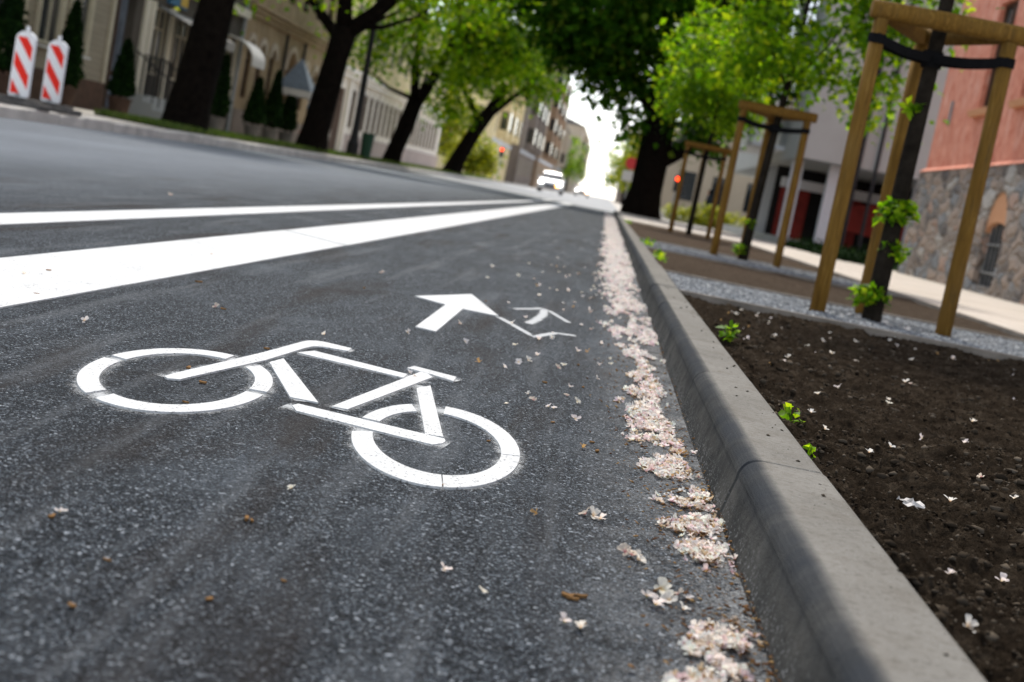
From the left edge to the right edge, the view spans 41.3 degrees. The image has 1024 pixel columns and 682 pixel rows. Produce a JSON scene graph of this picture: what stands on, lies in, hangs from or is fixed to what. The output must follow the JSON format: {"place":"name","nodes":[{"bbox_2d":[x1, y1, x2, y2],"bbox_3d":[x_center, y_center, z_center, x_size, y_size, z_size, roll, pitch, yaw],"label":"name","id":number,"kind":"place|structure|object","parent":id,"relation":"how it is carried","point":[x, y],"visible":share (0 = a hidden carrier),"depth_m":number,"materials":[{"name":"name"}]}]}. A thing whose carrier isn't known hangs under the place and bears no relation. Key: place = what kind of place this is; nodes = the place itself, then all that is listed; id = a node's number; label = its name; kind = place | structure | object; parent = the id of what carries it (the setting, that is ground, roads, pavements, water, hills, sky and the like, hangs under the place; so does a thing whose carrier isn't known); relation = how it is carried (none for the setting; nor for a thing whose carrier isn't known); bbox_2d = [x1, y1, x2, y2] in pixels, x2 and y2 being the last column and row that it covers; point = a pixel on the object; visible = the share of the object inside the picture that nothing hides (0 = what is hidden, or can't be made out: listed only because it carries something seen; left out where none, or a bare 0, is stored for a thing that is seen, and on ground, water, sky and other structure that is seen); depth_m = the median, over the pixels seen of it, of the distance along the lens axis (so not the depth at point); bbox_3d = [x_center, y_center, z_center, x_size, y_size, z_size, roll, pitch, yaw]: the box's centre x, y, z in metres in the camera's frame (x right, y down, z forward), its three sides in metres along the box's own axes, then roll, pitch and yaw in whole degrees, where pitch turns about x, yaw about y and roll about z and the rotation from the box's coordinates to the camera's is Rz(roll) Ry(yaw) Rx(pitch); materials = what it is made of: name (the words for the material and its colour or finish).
{"place":"outdoors","nodes":[
{"label":"outdoors","id":0,"kind":"place"},
{"bbox_2d":[0,103,494,180],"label":"pavement","id":1,"kind":"structure","parent":0,"point":[87,113],"depth_m":24.26,"materials":[{"name":"concrete"}]},
{"bbox_2d":[0,0,29,95],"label":"potted conifer","id":2,"kind":"object","parent":1,"relation":"on","point":[12,21],"visible":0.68,"depth_m":25.08,"materials":[{"name":"green plant"}]},
{"bbox_2d":[0,26,51,111],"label":"barrier board","id":3,"kind":"object","parent":1,"relation":"on","point":[26,41],"visible":1,"depth_m":18.08,"materials":[{"name":"plastic"}]},
{"bbox_2d":[30,36,81,115],"bbox_3d":[-6.443,-3.771,19.160,0.800,1.055,0.400,12,7,6],"label":"barrier board","id":4,"kind":"object","parent":1,"relation":"on","point":[54,72],"visible":0.77,"depth_m":19.12,"materials":[{"name":"plastic"}]},
{"bbox_2d":[0,0,117,111],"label":"timber house","id":5,"kind":"structure","parent":1,"relation":"on","point":[47,19],"depth_m":31.30,"materials":[{"name":"beige paint"}]},
{"bbox_2d":[38,0,62,43],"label":"window","id":6,"kind":"structure","parent":5,"relation":"in","point":[51,9],"depth_m":29.24,"materials":[{"name":"grey glass"}]},
{"bbox_2d":[79,0,91,53],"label":"window","id":7,"kind":"structure","parent":5,"relation":"in","point":[87,4],"depth_m":31.18,"materials":[{"name":"grey glass"}]},
{"bbox_2d":[54,0,85,106],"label":"potted conifer","id":8,"kind":"object","parent":1,"relation":"on","point":[72,35],"visible":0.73,"depth_m":28.51,"materials":[{"name":"green plant"}]},
{"bbox_2d":[104,38,136,113],"bbox_3d":[-8.814,-5.992,30.837,0.758,1.784,0.719,11,7,3],"label":"potted conifer","id":9,"kind":"object","parent":1,"relation":"on","point":[121,83],"visible":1,"depth_m":30.69,"materials":[{"name":"green plant"}]},
{"bbox_2d":[101,0,264,131],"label":"cafe house","id":10,"kind":"structure","parent":1,"relation":"on","point":[156,32],"depth_m":35.92,"materials":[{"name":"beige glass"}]},
{"bbox_2d":[102,0,128,106],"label":"door","id":11,"kind":"structure","parent":10,"relation":"in","point":[122,8],"depth_m":33.82,"materials":[{"name":"brown glass"}]},
{"bbox_2d":[147,7,167,75],"bbox_3d":[-9.439,-7.926,35.970,0.070,1.750,1.000,11,7,3],"label":"window","id":12,"kind":"structure","parent":10,"relation":"in","point":[161,15],"depth_m":36.14,"materials":[{"name":"grey glass"}]},
{"bbox_2d":[170,19,188,80],"bbox_3d":[-9.303,-8.129,37.904,0.070,1.750,1.000,11,7,3],"label":"window","id":13,"kind":"structure","parent":10,"relation":"in","point":[182,28],"depth_m":37.89,"materials":[{"name":"grey glass"}]},
{"bbox_2d":[209,53,232,130],"bbox_3d":[-8.238,-7.029,38.458,0.803,2.262,0.756,11,7,3],"label":"potted conifer","id":14,"kind":"object","parent":1,"relation":"on","point":[222,98],"visible":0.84,"depth_m":38.29,"materials":[{"name":"green plant"}]},
{"bbox_2d":[241,75,266,137],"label":"potted conifer","id":15,"kind":"object","parent":1,"relation":"on","point":[254,110],"visible":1,"depth_m":42.17,"materials":[{"name":"green plant"}]},
{"bbox_2d":[161,0,348,132],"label":"street tree","id":16,"kind":"object","parent":1,"relation":"on","point":[191,95],"visible":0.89,"depth_m":26.79,"materials":[{"name":"black plant"}]},
{"bbox_2d":[262,69,283,139],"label":"potted conifer","id":17,"kind":"object","parent":1,"relation":"on","point":[274,104],"visible":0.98,"depth_m":44.34,"materials":[{"name":"green plant"}]},
{"bbox_2d":[229,0,337,142],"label":"stone house","id":18,"kind":"structure","parent":1,"relation":"on","point":[285,42],"depth_m":48.17,"materials":[{"name":"beige stone"}]},
{"bbox_2d":[240,49,249,97],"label":"window","id":19,"kind":"structure","parent":18,"relation":"in","point":[248,51],"depth_m":45.11,"materials":[{"name":"grey glass"}]},
{"bbox_2d":[264,56,272,98],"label":"window","id":20,"kind":"structure","parent":18,"relation":"in","point":[271,59],"depth_m":48.09,"materials":[{"name":"grey glass"}]},
{"bbox_2d":[278,88,298,141],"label":"potted conifer","id":21,"kind":"object","parent":1,"relation":"on","point":[289,112],"visible":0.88,"depth_m":46.53,"materials":[{"name":"green plant"}]},
{"bbox_2d":[282,59,313,132],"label":"parasol","id":22,"kind":"object","parent":1,"relation":"on","point":[297,79],"visible":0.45,"depth_m":46.31,"materials":[{"name":"fabric"}]},
{"bbox_2d":[360,132,374,159],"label":"litter bin","id":23,"kind":"object","parent":1,"relation":"on","point":[367,140],"visible":0.95,"depth_m":43.97,"materials":[{"name":"green plastic"}]},
{"bbox_2d":[328,0,449,167],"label":"arcade house","id":24,"kind":"structure","parent":1,"relation":"on","point":[382,110],"depth_m":71.24,"materials":[{"name":"white paint"}]},
{"bbox_2d":[347,90,356,127],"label":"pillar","id":25,"kind":"structure","parent":24,"relation":"in","point":[354,92],"depth_m":63.29,"materials":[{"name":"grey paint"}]},
{"bbox_2d":[359,95,367,130],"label":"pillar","id":26,"kind":"structure","parent":24,"relation":"in","point":[366,97],"depth_m":66.36,"materials":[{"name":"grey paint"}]},
{"bbox_2d":[365,97,373,132],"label":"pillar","id":27,"kind":"structure","parent":24,"relation":"in","point":[372,99],"depth_m":67.90,"materials":[{"name":"grey paint"}]},
{"bbox_2d":[370,100,378,133],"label":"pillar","id":28,"kind":"structure","parent":24,"relation":"in","point":[377,101],"depth_m":69.42,"materials":[{"name":"grey paint"}]},
{"bbox_2d":[94,108,496,180],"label":"verge","id":29,"kind":"structure","parent":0,"point":[258,142],"depth_m":29.66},
{"bbox_2d":[346,0,377,156],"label":"lamp post","id":30,"kind":"object","parent":29,"relation":"on","point":[352,147],"visible":0.88,"depth_m":43.41,"materials":[{"name":"metal"}]},
{"bbox_2d":[0,117,774,681],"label":"road","id":31,"kind":"structure","parent":0,"point":[348,543],"depth_m":1.98,"materials":[{"name":"grey asphalt"}]},
{"bbox_2d":[0,200,554,224],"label":"edge line","id":32,"kind":"object","parent":31,"relation":"on","point":[38,217],"visible":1,"depth_m":6.30,"materials":[{"name":"white paint"}]},
{"bbox_2d":[0,203,573,308],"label":"lane line","id":33,"kind":"object","parent":31,"relation":"on","point":[74,272],"visible":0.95,"depth_m":4.36,"materials":[{"name":"white paint"}]},
{"bbox_2d":[71,340,521,489],"bbox_3d":[-0.343,0.092,2.531,0.833,0.004,1.280,11,7,3],"label":"bicycle symbol","id":34,"kind":"object","parent":31,"relation":"on","point":[369,452],"visible":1,"depth_m":2.37,"materials":[{"name":"white paint"}]},
{"bbox_2d":[415,294,497,332],"bbox_3d":[-0.196,-0.103,4.412,0.298,0.004,1.361,11,7,3],"label":"lane arrow","id":35,"kind":"object","parent":31,"relation":"on","point":[448,311],"visible":1,"depth_m":4.52,"materials":[{"name":"white paint"}]},
{"bbox_2d":[497,308,574,336],"bbox_3d":[0.088,-0.068,4.591,0.292,0.001,1.075,11,7,3],"label":"stencil ghost","id":36,"kind":"object","parent":31,"relation":"on","point":[542,314],"visible":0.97,"depth_m":4.56,"materials":[{"name":"grey paint"}]},
{"bbox_2d":[617,543,630,555],"bbox_3d":[0.147,0.272,1.776,0.019,0.010,0.018,12,39,28],"label":"fallen blossom","id":37,"kind":"object","parent":31,"relation":"on","point":[623,547],"visible":1,"depth_m":1.78,"materials":[{"name":"pink plant"}]},
{"bbox_2d":[654,577,673,595],"bbox_3d":[0.181,0.296,1.631,0.024,0.009,0.028,9,34,-13],"label":"fallen blossom","id":38,"kind":"object","parent":31,"relation":"on","point":[664,584],"visible":0.85,"depth_m":1.63,"materials":[{"name":"white plant"}]},
{"bbox_2d":[660,592,677,602],"bbox_3d":[0.183,0.301,1.591,0.014,0.011,0.020,7,8,-34],"label":"fallen blossom","id":39,"kind":"object","parent":31,"relation":"on","point":[666,596],"visible":0.93,"depth_m":1.60,"materials":[{"name":"white plant"}]},
{"bbox_2d":[584,226,781,681],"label":"litter","id":40,"kind":"object","parent":31,"relation":"on","point":[769,673],"visible":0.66,"depth_m":1.81,"materials":[{"name":"plant"}]},
{"bbox_2d":[596,212,769,681],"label":"blossom drift","id":41,"kind":"object","parent":31,"relation":"on","point":[698,522],"visible":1,"depth_m":2.40,"materials":[{"name":"pink plant"}]},
{"bbox_2d":[436,52,526,181],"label":"yellow house","id":42,"kind":"structure","parent":0,"point":[504,131],"depth_m":128.81,"materials":[{"name":"paint"}]},
{"bbox_2d":[500,111,509,129],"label":"window","id":43,"kind":"structure","parent":42,"relation":"in","point":[503,125],"depth_m":128.62,"materials":[{"name":"clear glass"}]},
{"bbox_2d":[398,170,617,211],"bbox_3d":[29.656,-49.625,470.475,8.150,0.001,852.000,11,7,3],"label":"road","id":44,"kind":"structure","parent":0,"point":[599,203],"depth_m":67.92,"materials":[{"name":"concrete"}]},
{"bbox_2d":[537,171,565,194],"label":"car","id":45,"kind":"object","parent":44,"relation":"on","point":[551,180],"visible":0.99,"depth_m":97.80,"materials":[{"name":"white paint"}]},
{"bbox_2d":[574,184,589,197],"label":"car","id":46,"kind":"object","parent":44,"relation":"on","point":[582,189],"visible":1,"depth_m":172.09,"materials":[{"name":"white paint"}]},
{"bbox_2d":[502,48,551,185],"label":"brown house","id":47,"kind":"structure","parent":0,"point":[523,153],"depth_m":155.99,"materials":[{"name":"grey paint"}]},
{"bbox_2d":[516,106,532,176],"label":"window frames","id":48,"kind":"structure","parent":47,"relation":"in","point":[531,106],"depth_m":158.85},
{"bbox_2d":[507,29,572,188],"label":"brown house","id":49,"kind":"structure","parent":0,"point":[547,159],"depth_m":192.71,"materials":[{"name":"paint"}]},
{"bbox_2d":[429,1,690,199],"label":"sky","id":50,"kind":"structure","parent":0,"point":[581,113],"materials":[{"name":"white"}]},
{"bbox_2d":[563,117,590,193],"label":"house","id":51,"kind":"structure","parent":0,"point":[576,129],"depth_m":327.71,"materials":[{"name":"beige paint"}]},
{"bbox_2d":[529,186,730,232],"bbox_3d":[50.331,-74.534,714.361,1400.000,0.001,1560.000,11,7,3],"label":"ground","id":52,"kind":"structure","parent":0,"point":[617,205],"depth_m":137.89,"materials":[{"name":"concrete"}]},
{"bbox_2d":[0,104,528,187],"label":"kerb","id":53,"kind":"structure","parent":52,"relation":"on","point":[21,113],"depth_m":23.82,"materials":[{"name":"concrete"}]},
{"bbox_2d":[295,0,545,152],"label":"street tree","id":54,"kind":"object","parent":52,"relation":"on","point":[345,30],"visible":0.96,"depth_m":37.96,"materials":[{"name":"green plant"}]},
{"bbox_2d":[313,0,555,162],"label":"street tree","id":55,"kind":"object","parent":52,"relation":"on","point":[405,126],"visible":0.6,"depth_m":51.49,"materials":[{"name":"green plant"}]},
{"bbox_2d":[436,88,493,164],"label":"tree","id":56,"kind":"object","parent":52,"relation":"on","point":[447,147],"visible":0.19,"depth_m":102.60,"materials":[{"name":"green plant"}]},
{"bbox_2d":[438,128,508,179],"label":"tree","id":57,"kind":"object","parent":52,"relation":"on","point":[482,159],"visible":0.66,"depth_m":110.66,"materials":[{"name":"green plant"}]},
{"bbox_2d":[399,1,582,174],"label":"street tree","id":58,"kind":"object","parent":52,"relation":"on","point":[459,156],"visible":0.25,"depth_m":72.31,"materials":[{"name":"green plant"}]},
{"bbox_2d":[549,125,572,190],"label":"pale house","id":59,"kind":"structure","parent":52,"relation":"on","point":[567,141],"depth_m":236.76,"materials":[{"name":"beige paint"}]},
{"bbox_2d":[559,136,583,182],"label":"tree","id":60,"kind":"object","parent":52,"relation":"on","point":[571,168],"visible":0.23,"depth_m":246.49,"materials":[{"name":"green plant"}]},
{"bbox_2d":[562,134,590,191],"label":"tree","id":61,"kind":"object","parent":52,"relation":"on","point":[578,166],"visible":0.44,"depth_m":296.74,"materials":[{"name":"green plant"}]},
{"bbox_2d":[597,142,633,203],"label":"tree","id":62,"kind":"object","parent":52,"relation":"on","point":[611,181],"visible":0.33,"depth_m":187.85,"materials":[{"name":"green plant"}]},
{"bbox_2d":[621,157,635,200],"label":"road sign","id":63,"kind":"object","parent":52,"relation":"on","point":[630,165],"visible":0.67,"depth_m":86.96,"materials":[{"name":"metal"}]},
{"bbox_2d":[609,122,678,191],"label":"tree","id":64,"kind":"object","parent":52,"relation":"on","point":[623,164],"visible":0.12,"depth_m":118.32,"materials":[{"name":"green plant"}]},
{"bbox_2d":[486,0,812,219],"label":"street tree","id":65,"kind":"object","parent":52,"relation":"on","point":[609,48],"visible":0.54,"depth_m":42.34,"materials":[{"name":"green plant"}]},
{"bbox_2d":[669,173,679,219],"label":"traffic signal","id":66,"kind":"object","parent":52,"relation":"on","point":[675,182],"visible":0.58,"depth_m":65.01,"materials":[{"name":"metal"}]},
{"bbox_2d":[661,201,745,228],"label":"hedge","id":67,"kind":"object","parent":52,"relation":"on","point":[699,219],"visible":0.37,"depth_m":64.98,"materials":[{"name":"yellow plant"}]},
{"bbox_2d":[639,237,851,279],"bbox_3d":[2.577,-0.858,15.014,2.426,0.114,0.030,11,7,3],"label":"edging board","id":68,"kind":"object","parent":52,"relation":"on","point":[736,256],"depth_m":15.00,"materials":[{"name":"concrete"}]},
{"bbox_2d":[647,247,910,299],"bbox_3d":[2.371,-0.551,12.087,2.426,0.114,0.030,11,7,3],"label":"edging board","id":69,"kind":"object","parent":52,"relation":"on","point":[809,279],"visible":0.1,"depth_m":12.08,"materials":[{"name":"wood"}]},
{"bbox_2d":[613,210,986,681],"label":"kerb","id":70,"kind":"structure","parent":52,"relation":"on","point":[827,606],"depth_m":1.69,"materials":[{"name":"concrete"}]},
{"bbox_2d":[660,274,963,662],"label":"kerb crumbs","id":71,"kind":"object","parent":70,"relation":"on","point":[945,654],"visible":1,"depth_m":2.36,"materials":[{"name":"soil"}]},
{"bbox_2d":[664,269,1023,341],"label":"edging board","id":72,"kind":"object","parent":52,"relation":"on","point":[832,303],"visible":0.08,"depth_m":8.18,"materials":[{"name":"concrete"}]},
{"bbox_2d":[679,289,1023,360],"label":"edging board","id":73,"kind":"object","parent":52,"relation":"on","point":[878,332],"visible":0.33,"depth_m":6.37,"materials":[{"name":"wood"}]},
{"bbox_2d":[751,245,1023,338],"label":"edging strip","id":74,"kind":"object","parent":52,"relation":"on","point":[1009,331],"visible":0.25,"depth_m":11.25,"materials":[{"name":"concrete"}]},
{"bbox_2d":[897,0,1023,304],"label":"pink house","id":75,"kind":"structure","parent":52,"relation":"on","point":[995,267],"depth_m":23.41,"materials":[{"name":"paint"}]},
{"bbox_2d":[979,224,1003,287],"bbox_3d":[7.583,-1.337,20.996,0.310,1.080,1.100,11,7,3],"label":"basement window","id":76,"kind":"structure","parent":75,"relation":"in","point":[987,272],"depth_m":21.21,"materials":[{"name":"glass"}]},
{"bbox_2d":[983,0,1018,106],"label":"window","id":77,"kind":"structure","parent":75,"relation":"in","point":[1011,9],"depth_m":23.45,"materials":[{"name":"glass"}]},
{"bbox_2d":[660,126,753,227],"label":"beige house","id":78,"kind":"structure","parent":0,"point":[740,194],"depth_m":70.99,"materials":[{"name":"paint"}]},
{"bbox_2d":[679,170,696,200],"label":"window","id":79,"kind":"structure","parent":78,"relation":"in","point":[688,184],"depth_m":71.05,"materials":[{"name":"grey glass"}]},
{"bbox_2d":[710,177,724,206],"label":"window","id":80,"kind":"structure","parent":78,"relation":"in","point":[715,178],"depth_m":70.96,"materials":[{"name":"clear glass"}]},
{"bbox_2d":[742,183,752,211],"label":"window","id":81,"kind":"structure","parent":78,"relation":"in","point":[748,193],"depth_m":70.89,"materials":[{"name":"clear glass"}]},
{"bbox_2d":[627,222,840,276],"bbox_3d":[2.989,-1.536,21.047,2.391,0.037,12.100,11,7,3],"label":"soil bed","id":82,"kind":"object","parent":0,"point":[692,240],"visible":0.73,"depth_m":19.11,"materials":[{"name":"soil"}]},
{"bbox_2d":[668,140,730,238],"bbox_3d":[3.317,-2.626,24.385,0.822,1.792,0.736,11,7,3],"label":"tree guard","id":83,"kind":"object","parent":82,"relation":"on","point":[711,148],"visible":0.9,"depth_m":24.03,"materials":[{"name":"brown wood"}]},
{"bbox_2d":[645,5,783,234],"bbox_3d":[3.563,-3.900,24.035,2.415,4.341,2.310,9,7,-17],"label":"young tree","id":84,"kind":"object","parent":82,"relation":"on","point":[723,99],"visible":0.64,"depth_m":23.91,"materials":[{"name":"green plant"}]},
{"bbox_2d":[618,211,896,271],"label":"corner pavement","id":85,"kind":"structure","parent":0,"point":[702,231],"depth_m":32.34,"materials":[{"name":"concrete"}]},
{"bbox_2d":[785,234,898,270],"bbox_3d":[8.438,-2.076,32.962,2.925,0.579,10.023,11,7,3],"label":"ground cover","id":86,"kind":"object","parent":85,"relation":"on","point":[851,255],"visible":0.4,"depth_m":31.32,"materials":[{"name":"green plant"}]},
{"bbox_2d":[722,0,963,252],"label":"modern building","id":87,"kind":"structure","parent":85,"relation":"on","point":[820,171],"depth_m":39.02,"materials":[{"name":"grey paint"}]},
{"bbox_2d":[771,186,809,238],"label":"door","id":88,"kind":"structure","parent":87,"relation":"in","point":[803,196],"depth_m":44.67,"materials":[{"name":"wood"}]},
{"bbox_2d":[782,82,800,121],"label":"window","id":89,"kind":"structure","parent":87,"relation":"in","point":[794,96],"depth_m":41.94,"materials":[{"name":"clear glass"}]},
{"bbox_2d":[805,1,819,37],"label":"window","id":90,"kind":"structure","parent":87,"relation":"in","point":[818,3],"depth_m":40.91,"materials":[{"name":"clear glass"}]},
{"bbox_2d":[843,200,861,247],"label":"door","id":91,"kind":"structure","parent":87,"relation":"in","point":[849,236],"depth_m":44.61,"materials":[{"name":"wood"}]},
{"bbox_2d":[642,240,897,295],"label":"gravel","id":92,"kind":"structure","parent":0,"point":[749,263],"depth_m":13.63,"materials":[{"name":"gravel"}]},
{"bbox_2d":[647,248,1023,339],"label":"soil bed","id":93,"kind":"object","parent":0,"point":[783,283],"visible":0.68,"depth_m":9.74,"materials":[{"name":"brown soil"}]},
{"bbox_2d":[667,272,1023,356],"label":"gravel","id":94,"kind":"structure","parent":0,"point":[799,305],"depth_m":7.30,"materials":[{"name":"grey gravel"}]},
{"bbox_2d":[809,306,933,333],"bbox_3d":[2.038,-0.080,7.277,2.425,0.001,1.800,11,7,3],"label":"gravel base","id":95,"kind":"object","parent":94,"relation":"on","point":[886,321],"depth_m":7.39,"materials":[{"name":"gravel"}]},
{"bbox_2d":[809,0,1023,337],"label":"tree guard","id":96,"kind":"object","parent":95,"relation":"on","point":[916,25],"visible":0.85,"depth_m":7.05,"materials":[{"name":"brown wood"}]},
{"bbox_2d":[846,0,1004,322],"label":"young tree","id":97,"kind":"object","parent":95,"relation":"on","point":[897,205],"visible":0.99,"depth_m":7.26,"materials":[{"name":"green plant"}]},
{"bbox_2d":[682,294,1023,681],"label":"soil bed","id":98,"kind":"object","parent":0,"point":[941,486],"visible":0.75,"depth_m":2.82,"materials":[{"name":"brown soil"}]},
{"bbox_2d":[717,320,739,341],"bbox_3d":[0.688,-0.030,4.327,0.080,0.076,0.089,14,7,25],"label":"weed","id":99,"kind":"object","parent":98,"relation":"on","point":[730,335],"visible":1,"depth_m":4.32,"materials":[{"name":"green plant"}]},
{"bbox_2d":[778,402,804,422],"bbox_3d":[0.577,0.155,2.830,0.063,0.047,0.059,16,8,38],"label":"weed","id":100,"kind":"object","parent":98,"relation":"on","point":[785,412],"visible":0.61,"depth_m":2.83,"materials":[{"name":"green plant"}]},
{"bbox_2d":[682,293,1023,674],"bbox_3d":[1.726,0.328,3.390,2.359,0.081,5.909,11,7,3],"label":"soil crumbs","id":101,"kind":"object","parent":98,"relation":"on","point":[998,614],"visible":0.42,"depth_m":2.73,"materials":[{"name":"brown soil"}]},
{"bbox_2d":[897,496,924,509],"bbox_3d":[0.629,0.254,2.127,0.044,0.012,0.050,17,9,-26],"label":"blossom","id":102,"kind":"object","parent":98,"relation":"on","point":[908,502],"visible":0.9,"depth_m":2.12,"materials":[{"name":"plant"}]},
{"bbox_2d":[963,614,978,632],"bbox_3d":[0.493,0.306,1.466,0.019,0.011,0.020,38,35,14],"label":"fallen blossom","id":103,"kind":"object","parent":98,"relation":"on","point":[970,622],"visible":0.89,"depth_m":1.47,"materials":[{"name":"white plant"}]},
{"bbox_2d":[751,244,1023,332],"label":"pavement","id":104,"kind":"structure","parent":0,"point":[1005,313],"depth_m":15.82,"materials":[{"name":"concrete"}]},
{"label":"gravel base","id":105,"kind":"structure","parent":0,"visible":0},
{"bbox_2d":[709,99,817,267],"bbox_3d":[2.612,-1.585,14.465,0.822,1.792,0.736,11,7,3],"label":"tree guard","id":106,"kind":"object","parent":105,"relation":"on","point":[769,112],"visible":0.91,"depth_m":14.12,"materials":[{"name":"brown wood"}]},
{"bbox_2d":[659,0,975,260],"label":"young tree","id":107,"kind":"object","parent":105,"relation":"on","point":[760,47],"visible":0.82,"depth_m":14.04,"materials":[{"name":"green plant"}]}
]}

